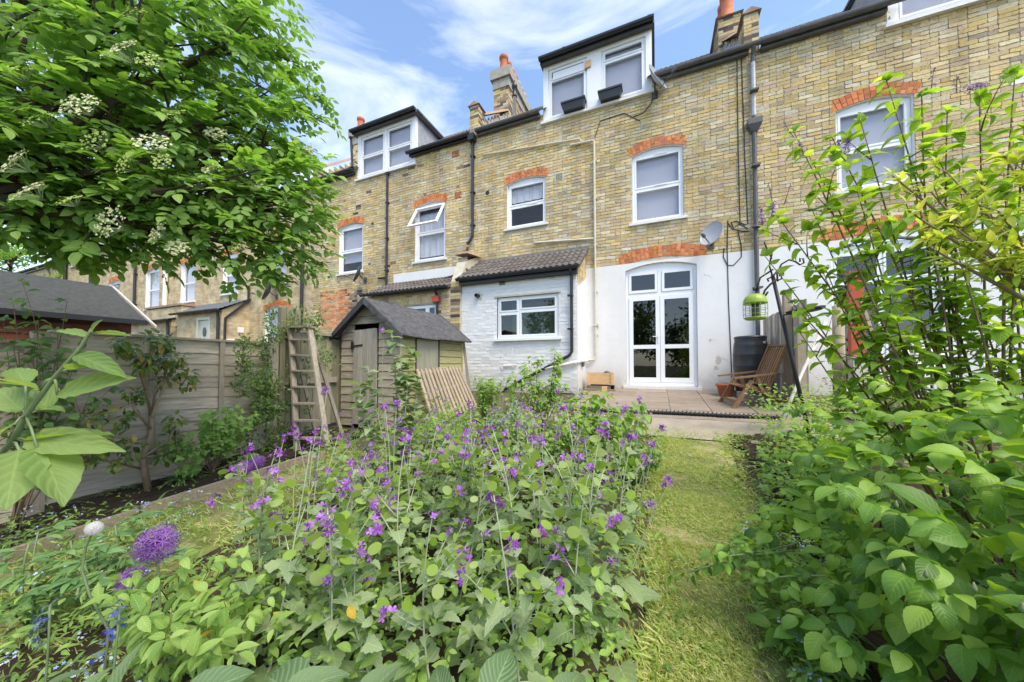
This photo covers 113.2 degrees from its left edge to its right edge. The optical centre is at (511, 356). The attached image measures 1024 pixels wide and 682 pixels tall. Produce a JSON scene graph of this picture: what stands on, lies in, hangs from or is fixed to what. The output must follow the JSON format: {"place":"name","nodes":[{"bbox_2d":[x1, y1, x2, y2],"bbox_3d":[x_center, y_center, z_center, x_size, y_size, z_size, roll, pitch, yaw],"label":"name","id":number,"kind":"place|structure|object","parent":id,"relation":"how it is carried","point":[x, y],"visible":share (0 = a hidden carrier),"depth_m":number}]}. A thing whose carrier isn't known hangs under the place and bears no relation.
{"place":"outdoors","nodes":[
{"label":"outdoors","id":0,"kind":"place"},
{"bbox_2d":[0,448,376,653],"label":"lawn patch","id":1,"kind":"object","parent":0,"point":[212,537],"visible":0.11,"depth_m":2.44},
{"bbox_2d":[0,0,904,271],"label":"sky","id":2,"kind":"structure","parent":0,"point":[381,58]},
{"bbox_2d":[0,391,1023,681],"bbox_3d":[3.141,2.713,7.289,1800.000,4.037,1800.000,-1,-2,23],"label":"ground","id":3,"kind":"structure","parent":0,"point":[370,659],"depth_m":1.55},
{"bbox_2d":[0,237,61,278],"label":"tree","id":4,"kind":"object","parent":3,"relation":"on","point":[11,257],"visible":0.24,"depth_m":19.15},
{"bbox_2d":[17,238,102,281],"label":"terraced house","id":5,"kind":"structure","parent":3,"relation":"on","point":[73,274],"depth_m":20.93},
{"bbox_2d":[0,508,138,564],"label":"timber edging","id":6,"kind":"object","parent":3,"relation":"on","point":[111,519],"visible":0.4,"depth_m":2.27},
{"bbox_2d":[0,270,156,475],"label":"garden shed","id":7,"kind":"structure","parent":3,"relation":"on","point":[90,304],"depth_m":3.70},
{"bbox_2d":[63,233,138,306],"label":"terraced house","id":8,"kind":"structure","parent":3,"relation":"on","point":[125,288],"depth_m":17.35},
{"bbox_2d":[0,490,202,681],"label":"forget me nots","id":9,"kind":"object","parent":3,"relation":"on","point":[85,674],"visible":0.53,"depth_m":1.34},
{"bbox_2d":[0,493,215,681],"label":"foliage","id":10,"kind":"object","parent":3,"relation":"on","point":[10,638],"visible":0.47,"depth_m":1.43},
{"bbox_2d":[0,329,278,523],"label":"garden fence","id":11,"kind":"object","parent":3,"relation":"on","point":[213,361],"visible":0.4,"depth_m":3.34},
{"bbox_2d":[0,0,350,305],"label":"elder tree","id":12,"kind":"object","parent":3,"relation":"on","point":[67,209],"visible":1,"depth_m":1.87},
{"bbox_2d":[0,427,363,548],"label":"soil bed","id":13,"kind":"object","parent":3,"relation":"on","point":[112,500],"visible":0.38,"depth_m":2.98},
{"bbox_2d":[0,278,119,534],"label":"hazel bush","id":14,"kind":"object","parent":13,"relation":"on","point":[39,420],"visible":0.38,"depth_m":2.54},
{"bbox_2d":[74,328,201,491],"bbox_3d":[-3.357,0.478,3.064,0.409,1.497,0.848,-1,-2,23],"label":"camellia","id":15,"kind":"object","parent":13,"relation":"on","point":[125,351],"visible":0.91,"depth_m":3.07},
{"bbox_2d":[0,427,350,540],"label":"bed weeds","id":16,"kind":"object","parent":13,"relation":"on","point":[193,485],"visible":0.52,"depth_m":3.00},
{"bbox_2d":[168,404,259,477],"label":"currant bush","id":17,"kind":"object","parent":13,"relation":"on","point":[216,437],"visible":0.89,"depth_m":3.38},
{"bbox_2d":[229,299,341,459],"bbox_3d":[-2.869,0.393,4.259,1.374,2.332,1.181,-1,-2,23],"label":"climbing plant","id":18,"kind":"object","parent":13,"relation":"on","point":[265,400],"visible":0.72,"depth_m":4.12},
{"bbox_2d":[131,218,249,340],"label":"terraced house","id":19,"kind":"structure","parent":3,"relation":"on","point":[189,310],"depth_m":13.99},
{"bbox_2d":[142,268,159,310],"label":"window","id":20,"kind":"structure","parent":19,"relation":"in","point":[154,276],"depth_m":16.40},
{"bbox_2d":[179,266,195,302],"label":"window","id":21,"kind":"structure","parent":19,"relation":"in","point":[189,280],"depth_m":15.17},
{"bbox_2d":[0,446,444,681],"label":"grass","id":22,"kind":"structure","parent":3,"relation":"on","point":[72,609],"depth_m":2.31},
{"bbox_2d":[132,186,315,341],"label":"terraced house","id":23,"kind":"structure","parent":3,"relation":"on","point":[302,294],"depth_m":12.79},
{"bbox_2d":[141,450,325,518],"bbox_3d":[-2.482,1.169,3.205,0.254,0.273,1.407,-1,-2,23],"label":"timber edging","id":24,"kind":"object","parent":3,"relation":"on","point":[195,495],"visible":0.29,"depth_m":2.96},
{"bbox_2d":[0,419,612,681],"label":"planting soil","id":25,"kind":"structure","parent":3,"relation":"on","point":[96,648],"depth_m":1.57},
{"bbox_2d":[26,599,56,681],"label":"bluebell","id":26,"kind":"object","parent":25,"relation":"on","point":[48,639],"visible":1,"depth_m":0.95},
{"bbox_2d":[0,520,108,625],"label":"peony","id":27,"kind":"object","parent":25,"relation":"on","point":[30,596],"visible":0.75,"depth_m":1.57},
{"bbox_2d":[0,320,135,510],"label":"apple shoot","id":28,"kind":"object","parent":25,"relation":"on","point":[48,462],"visible":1,"depth_m":0.51},
{"bbox_2d":[80,521,109,681],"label":"dandelion","id":29,"kind":"object","parent":25,"relation":"on","point":[94,529],"visible":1,"depth_m":0.95},
{"bbox_2d":[89,598,126,671],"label":"bluebell","id":30,"kind":"object","parent":25,"relation":"on","point":[111,630],"visible":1,"depth_m":0.92},
{"bbox_2d":[37,512,188,599],"bbox_3d":[-2.042,1.069,1.797,1.490,0.337,0.672,-1,-2,23],"label":"peony","id":31,"kind":"object","parent":25,"relation":"on","point":[104,581],"visible":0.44,"depth_m":1.66},
{"bbox_2d":[37,510,189,624],"bbox_3d":[-1.909,1.026,1.619,0.565,0.481,0.469,-1,-2,23],"label":"peony","id":32,"kind":"object","parent":25,"relation":"on","point":[107,551],"visible":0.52,"depth_m":1.57},
{"bbox_2d":[128,522,182,681],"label":"allium flower","id":33,"kind":"object","parent":25,"relation":"on","point":[157,543],"visible":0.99,"depth_m":1.04},
{"bbox_2d":[80,530,294,681],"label":"snowberry bush","id":34,"kind":"object","parent":25,"relation":"on","point":[221,622],"visible":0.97,"depth_m":1.02},
{"bbox_2d":[218,462,288,584],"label":"honesty plant","id":35,"kind":"object","parent":25,"relation":"on","point":[243,485],"visible":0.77,"depth_m":1.76},
{"bbox_2d":[202,444,307,646],"bbox_3d":[-1.034,0.793,1.386,0.348,0.889,0.408,1,-2,-30],"label":"honesty plant","id":36,"kind":"object","parent":25,"relation":"on","point":[276,499],"visible":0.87,"depth_m":1.34},
{"bbox_2d":[245,474,308,606],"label":"honesty plant","id":37,"kind":"object","parent":25,"relation":"on","point":[251,483],"visible":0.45,"depth_m":1.71},
{"bbox_2d":[238,437,329,681],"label":"honesty plant","id":38,"kind":"object","parent":25,"relation":"on","point":[262,673],"visible":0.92,"depth_m":1.23},
{"bbox_2d":[0,640,585,681],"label":"foreground leaves","id":39,"kind":"object","parent":25,"relation":"on","point":[501,666],"visible":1,"depth_m":0.78},
{"bbox_2d":[306,433,355,563],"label":"honesty plant","id":40,"kind":"object","parent":25,"relation":"on","point":[334,471],"visible":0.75,"depth_m":1.95},
{"bbox_2d":[300,501,382,681],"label":"honesty plant","id":41,"kind":"object","parent":25,"relation":"on","point":[329,623],"visible":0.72,"depth_m":1.10},
{"bbox_2d":[296,450,387,648],"bbox_3d":[-0.694,0.803,1.320,0.394,0.859,0.336,0,-2,7],"label":"honesty plant","id":42,"kind":"object","parent":25,"relation":"on","point":[372,498],"visible":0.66,"depth_m":1.32},
{"bbox_2d":[309,452,379,603],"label":"honesty plant","id":43,"kind":"object","parent":25,"relation":"on","point":[332,482],"visible":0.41,"depth_m":1.67},
{"bbox_2d":[299,513,394,681],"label":"honesty plant","id":44,"kind":"object","parent":25,"relation":"on","point":[349,561],"visible":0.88,"depth_m":1.07},
{"bbox_2d":[332,461,397,637],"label":"honesty plant","id":45,"kind":"object","parent":25,"relation":"on","point":[384,570],"visible":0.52,"depth_m":1.43},
{"bbox_2d":[362,463,406,613],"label":"honesty plant","id":46,"kind":"object","parent":25,"relation":"on","point":[395,481],"visible":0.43,"depth_m":1.47},
{"bbox_2d":[342,329,427,506],"bbox_3d":[-0.942,0.478,2.596,0.598,1.371,0.366,-1,-2,23],"label":"tall honesty","id":47,"kind":"object","parent":25,"relation":"on","point":[402,377],"visible":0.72,"depth_m":2.58},
{"bbox_2d":[348,429,436,656],"bbox_3d":[-0.446,0.769,1.356,0.348,0.920,0.346,-1,-2,23],"label":"honesty plant","id":48,"kind":"object","parent":25,"relation":"on","point":[397,536],"visible":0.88,"depth_m":1.36},
{"bbox_2d":[381,446,430,580],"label":"honesty plant","id":49,"kind":"object","parent":25,"relation":"on","point":[405,469],"visible":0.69,"depth_m":1.83},
{"bbox_2d":[393,416,436,508],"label":"honesty plant","id":50,"kind":"object","parent":25,"relation":"on","point":[417,430],"visible":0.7,"depth_m":2.50},
{"bbox_2d":[371,509,471,681],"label":"honesty plant","id":51,"kind":"object","parent":25,"relation":"on","point":[410,616],"visible":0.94,"depth_m":1.03},
{"bbox_2d":[389,424,453,555],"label":"honesty plant","id":52,"kind":"object","parent":25,"relation":"on","point":[437,462],"visible":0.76,"depth_m":1.96},
{"bbox_2d":[412,437,451,553],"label":"honesty plant","id":53,"kind":"object","parent":25,"relation":"on","point":[439,467],"visible":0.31,"depth_m":2.09},
{"bbox_2d":[230,398,646,681],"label":"honesty foliage","id":54,"kind":"object","parent":25,"relation":"on","point":[372,643],"visible":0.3,"depth_m":1.30},
{"bbox_2d":[409,399,491,462],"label":"phlox clump","id":55,"kind":"object","parent":25,"relation":"on","point":[479,427],"visible":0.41,"depth_m":3.46},
{"bbox_2d":[232,327,672,613],"bbox_3d":[-0.281,0.498,2.405,2.561,1.451,1.620,-1,-2,23],"label":"honesty plant","id":56,"kind":"object","parent":25,"relation":"on","point":[643,455],"visible":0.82,"depth_m":2.28},
{"bbox_2d":[416,427,499,599],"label":"honesty plant","id":57,"kind":"object","parent":25,"relation":"on","point":[484,453],"visible":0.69,"depth_m":1.65},
{"bbox_2d":[438,427,493,555],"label":"honesty plant","id":58,"kind":"object","parent":25,"relation":"on","point":[469,511],"visible":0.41,"depth_m":1.87},
{"bbox_2d":[436,419,501,598],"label":"honesty plant","id":59,"kind":"object","parent":25,"relation":"on","point":[447,492],"visible":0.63,"depth_m":1.65},
{"bbox_2d":[429,461,516,655],"bbox_3d":[-0.172,0.820,1.451,0.377,0.786,0.292,1,-2,-27],"label":"honesty plant","id":60,"kind":"object","parent":25,"relation":"on","point":[487,488],"visible":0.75,"depth_m":1.42},
{"bbox_2d":[448,400,511,596],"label":"honesty plant","id":61,"kind":"object","parent":25,"relation":"on","point":[478,485],"visible":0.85,"depth_m":1.59},
{"bbox_2d":[443,528,520,669],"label":"honesty plant","id":62,"kind":"object","parent":25,"relation":"on","point":[472,620],"visible":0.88,"depth_m":1.18},
{"bbox_2d":[470,374,504,424],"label":"feathery plant","id":63,"kind":"object","parent":25,"relation":"on","point":[484,399],"visible":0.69,"depth_m":4.67},
{"bbox_2d":[487,397,534,444],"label":"blue green plant","id":64,"kind":"object","parent":25,"relation":"on","point":[513,412],"visible":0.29,"depth_m":3.82},
{"bbox_2d":[478,421,545,680],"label":"honesty plant","id":65,"kind":"object","parent":25,"relation":"on","point":[511,483],"visible":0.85,"depth_m":1.40},
{"bbox_2d":[454,491,570,681],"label":"honesty plant","id":66,"kind":"object","parent":25,"relation":"on","point":[498,611],"visible":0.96,"depth_m":0.88},
{"bbox_2d":[490,420,535,566],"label":"honesty plant","id":67,"kind":"object","parent":25,"relation":"on","point":[520,523],"visible":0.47,"depth_m":1.90},
{"bbox_2d":[496,429,568,612],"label":"honesty plant","id":68,"kind":"object","parent":25,"relation":"on","point":[530,551],"visible":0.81,"depth_m":1.60},
{"bbox_2d":[493,416,576,468],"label":"phlox clump","id":69,"kind":"object","parent":25,"relation":"on","point":[566,443],"visible":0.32,"depth_m":3.19},
{"bbox_2d":[504,348,570,432],"bbox_3d":[0.320,0.443,4.253,0.783,1.108,0.506,-1,-2,23],"label":"young fruit tree","id":70,"kind":"object","parent":25,"relation":"on","point":[550,396],"visible":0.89,"depth_m":4.23},
{"bbox_2d":[519,422,566,548],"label":"honesty plant","id":71,"kind":"object","parent":25,"relation":"on","point":[549,483],"visible":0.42,"depth_m":2.01},
{"bbox_2d":[531,463,619,681],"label":"honesty plant","id":72,"kind":"object","parent":25,"relation":"on","point":[560,634],"visible":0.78,"depth_m":1.18},
{"bbox_2d":[549,402,620,586],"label":"honesty plant","id":73,"kind":"object","parent":25,"relation":"on","point":[556,481],"visible":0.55,"depth_m":1.56},
{"bbox_2d":[533,434,637,681],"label":"honesty plant","id":74,"kind":"object","parent":25,"relation":"on","point":[626,669],"visible":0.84,"depth_m":1.25},
{"bbox_2d":[552,426,635,648],"bbox_3d":[0.322,0.735,1.334,0.338,0.910,0.332,0,-2,15],"label":"honesty plant","id":75,"kind":"object","parent":25,"relation":"on","point":[611,537],"visible":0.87,"depth_m":1.34},
{"bbox_2d":[558,390,651,473],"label":"hydrangea","id":76,"kind":"object","parent":25,"relation":"on","point":[595,404],"visible":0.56,"depth_m":2.96},
{"bbox_2d":[596,436,631,546],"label":"honesty plant","id":77,"kind":"object","parent":25,"relation":"on","point":[616,443],"visible":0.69,"depth_m":2.07},
{"bbox_2d":[590,428,661,606],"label":"honesty plant","id":78,"kind":"object","parent":25,"relation":"on","point":[636,590],"visible":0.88,"depth_m":1.43},
{"bbox_2d":[600,432,667,482],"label":"phlox clump","id":79,"kind":"object","parent":25,"relation":"on","point":[654,452],"visible":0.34,"depth_m":2.76},
{"bbox_2d":[277,305,343,439],"bbox_3d":[-2.877,0.334,4.975,0.085,2.020,1.118,-1,-2,23],"label":"closeboard fence","id":80,"kind":"object","parent":3,"relation":"on","point":[334,378],"visible":0.48,"depth_m":4.83},
{"bbox_2d":[284,325,344,452],"bbox_3d":[-2.538,0.383,4.368,0.947,1.583,0.666,-1,-2,23],"label":"step ladder","id":81,"kind":"object","parent":3,"relation":"on","point":[294,354],"visible":0.88,"depth_m":4.30},
{"bbox_2d":[311,105,473,332],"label":"terraced house","id":82,"kind":"structure","parent":3,"relation":"on","point":[405,208],"depth_m":10.32},
{"bbox_2d":[336,224,363,275],"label":"window","id":83,"kind":"structure","parent":82,"relation":"in","point":[352,248],"depth_m":11.23},
{"bbox_2d":[361,131,384,176],"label":"window","id":84,"kind":"structure","parent":82,"relation":"in","point":[373,146],"depth_m":10.88},
{"bbox_2d":[387,121,411,169],"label":"window","id":85,"kind":"structure","parent":82,"relation":"in","point":[399,138],"depth_m":10.46},
{"bbox_2d":[412,202,446,264],"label":"window","id":86,"kind":"structure","parent":82,"relation":"in","point":[430,237],"depth_m":9.97},
{"bbox_2d":[329,297,471,428],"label":"shed","id":87,"kind":"structure","parent":3,"relation":"on","point":[434,340],"depth_m":5.12},
{"bbox_2d":[350,328,378,425],"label":"door","id":88,"kind":"structure","parent":87,"relation":"in","point":[365,343],"depth_m":5.03},
{"bbox_2d":[414,338,439,371],"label":"window","id":89,"kind":"structure","parent":87,"relation":"in","point":[429,350],"depth_m":5.38},
{"bbox_2d":[416,366,476,421],"bbox_3d":[-1.041,0.596,5.508,0.386,0.865,1.253,-1,-2,23],"label":"slatted panel","id":90,"kind":"object","parent":3,"relation":"on","point":[443,371],"visible":0.72,"depth_m":5.49},
{"bbox_2d":[450,0,762,393],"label":"terraced house","id":91,"kind":"structure","parent":3,"relation":"on","point":[593,219],"depth_m":7.71},
{"bbox_2d":[504,177,547,231],"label":"window","id":92,"kind":"structure","parent":91,"relation":"in","point":[527,197],"depth_m":8.85},
{"bbox_2d":[493,290,561,340],"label":"window","id":93,"kind":"structure","parent":91,"relation":"in","point":[505,312],"depth_m":7.68},
{"bbox_2d":[549,58,586,118],"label":"window","id":94,"kind":"structure","parent":91,"relation":"in","point":[574,85],"depth_m":8.41},
{"bbox_2d":[561,95,586,114],"bbox_3d":[1.474,-5.993,8.085,0.581,0.202,0.225,-1,-2,23],"label":"window box","id":95,"kind":"object","parent":91,"relation":"attached to","point":[573,104],"visible":1,"depth_m":8.03},
{"bbox_2d":[598,83,622,103],"bbox_3d":[2.253,-6.002,7.752,0.536,0.202,0.225,-1,-2,23],"label":"window box","id":96,"kind":"object","parent":91,"relation":"attached to","point":[608,94],"visible":1,"depth_m":7.70},
{"bbox_2d":[602,37,645,97],"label":"window","id":97,"kind":"structure","parent":91,"relation":"in","point":[625,64],"depth_m":7.84},
{"bbox_2d":[629,296,660,381],"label":"door","id":98,"kind":"structure","parent":91,"relation":"in","point":[657,298],"depth_m":7.49},
{"bbox_2d":[629,146,687,226],"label":"window","id":99,"kind":"structure","parent":91,"relation":"in","point":[657,174],"depth_m":7.55},
{"bbox_2d":[660,293,693,382],"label":"door","id":100,"kind":"structure","parent":91,"relation":"in","point":[690,295],"depth_m":7.23},
{"bbox_2d":[700,221,722,249],"bbox_3d":[3.959,-2.444,6.747,0.398,0.490,0.603,-1,-2,23],"label":"satellite dish","id":101,"kind":"object","parent":91,"relation":"attached to","point":[711,233],"visible":1,"depth_m":6.74},
{"bbox_2d":[497,407,861,443],"bbox_3d":[1.824,0.888,4.506,4.200,0.141,1.000,-1,-2,23],"label":"concrete strip","id":102,"kind":"object","parent":3,"relation":"on","point":[696,425],"visible":0.29,"depth_m":4.17},
{"bbox_2d":[559,388,811,425],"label":"patio","id":103,"kind":"structure","parent":3,"relation":"on","point":[701,401],"depth_m":5.60},
{"bbox_2d":[569,407,787,419],"bbox_3d":[2.153,0.802,4.833,2.926,0.080,0.180,-1,-2,23],"label":"rope edging","id":104,"kind":"object","parent":103,"relation":"on","point":[704,414],"visible":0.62,"depth_m":4.64},
{"bbox_2d":[732,335,771,398],"bbox_3d":[4.292,0.179,6.081,0.542,1.113,0.542,-1,-2,23],"label":"water butt","id":105,"kind":"object","parent":103,"relation":"on","point":[748,352],"visible":0.72,"depth_m":5.90},
{"bbox_2d":[718,343,795,407],"bbox_3d":[3.814,0.302,5.298,0.931,0.971,0.638,-3,0,11],"label":"folding armchair","id":106,"kind":"object","parent":103,"relation":"on","point":[777,356],"visible":0.84,"depth_m":5.18},
{"bbox_2d":[763,294,809,415],"bbox_3d":[4.409,0.025,5.585,0.132,1.978,2.066,-1,-2,23],"label":"picket fence","id":107,"kind":"object","parent":3,"relation":"on","point":[773,332],"visible":0.34,"depth_m":5.11},
{"bbox_2d":[832,305,846,414],"bbox_3d":[4.463,0.042,4.619,0.150,1.477,0.150,-1,-2,23],"label":"timber post","id":108,"kind":"object","parent":3,"relation":"on","point":[839,365],"visible":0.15,"depth_m":4.57},
{"bbox_2d":[667,373,1023,681],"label":"leafy shrub","id":109,"kind":"object","parent":3,"relation":"on","point":[975,626],"visible":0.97,"depth_m":1.12},
{"bbox_2d":[729,433,1015,681],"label":"border soil","id":110,"kind":"structure","parent":3,"relation":"on","point":[876,638],"depth_m":2.16},
{"bbox_2d":[752,242,811,435],"bbox_3d":[3.048,-0.170,3.810,0.534,2.318,0.068,-1,-2,23],"label":"bird feeder pole","id":111,"kind":"object","parent":110,"relation":"on","point":[788,343],"visible":0.81,"depth_m":3.79},
{"bbox_2d":[743,289,767,320],"bbox_3d":[2.822,-0.605,3.923,0.246,0.356,0.245,-1,-2,23],"label":"bird feeder","id":112,"kind":"object","parent":111,"relation":"hanging from","point":[755,300],"visible":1,"depth_m":3.87},
{"bbox_2d":[735,522,871,681],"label":"foliage","id":113,"kind":"object","parent":110,"relation":"on","point":[804,662],"visible":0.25,"depth_m":1.39},
{"bbox_2d":[755,428,871,542],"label":"border foliage","id":114,"kind":"object","parent":110,"relation":"on","point":[779,481],"visible":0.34,"depth_m":2.67},
{"bbox_2d":[743,382,909,469],"bbox_3d":[2.999,0.654,3.381,0.921,0.736,1.477,-1,-2,23],"label":"border foliage","id":115,"kind":"object","parent":110,"relation":"on","point":[783,409],"visible":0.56,"depth_m":3.51},
{"bbox_2d":[756,63,1023,577],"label":"lilac bush","id":116,"kind":"object","parent":110,"relation":"on","point":[905,388],"visible":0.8,"depth_m":1.90},
{"bbox_2d":[880,141,1023,301],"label":"variegated shrub","id":117,"kind":"object","parent":110,"relation":"on","point":[1004,261],"visible":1,"depth_m":1.10},
{"bbox_2d":[748,0,1023,398],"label":"terraced house","id":118,"kind":"structure","parent":3,"relation":"on","point":[816,78],"depth_m":6.12},
{"bbox_2d":[833,97,922,195],"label":"window","id":119,"kind":"structure","parent":118,"relation":"in","point":[845,118],"depth_m":6.13},
{"bbox_2d":[831,239,939,390],"label":"french doors","id":120,"kind":"structure","parent":118,"relation":"in","point":[926,314],"depth_m":6.27},
{"bbox_2d":[897,0,965,19],"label":"window","id":121,"kind":"structure","parent":118,"relation":"in","point":[908,8],"depth_m":5.92},
{"bbox_2d":[601,430,844,681],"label":"lawn","id":122,"kind":"structure","parent":0,"point":[702,446],"depth_m":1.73},
{"bbox_2d":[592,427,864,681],"bbox_3d":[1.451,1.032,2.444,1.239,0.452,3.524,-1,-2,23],"label":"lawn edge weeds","id":123,"kind":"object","parent":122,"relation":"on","point":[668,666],"visible":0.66,"depth_m":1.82},
{"bbox_2d":[846,270,864,355],"bbox_3d":[5.250,-0.505,5.156,0.166,1.605,0.103,-1,-2,23],"label":"red post","id":124,"kind":"object","parent":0,"point":[855,295],"visible":0.14,"depth_m":5.13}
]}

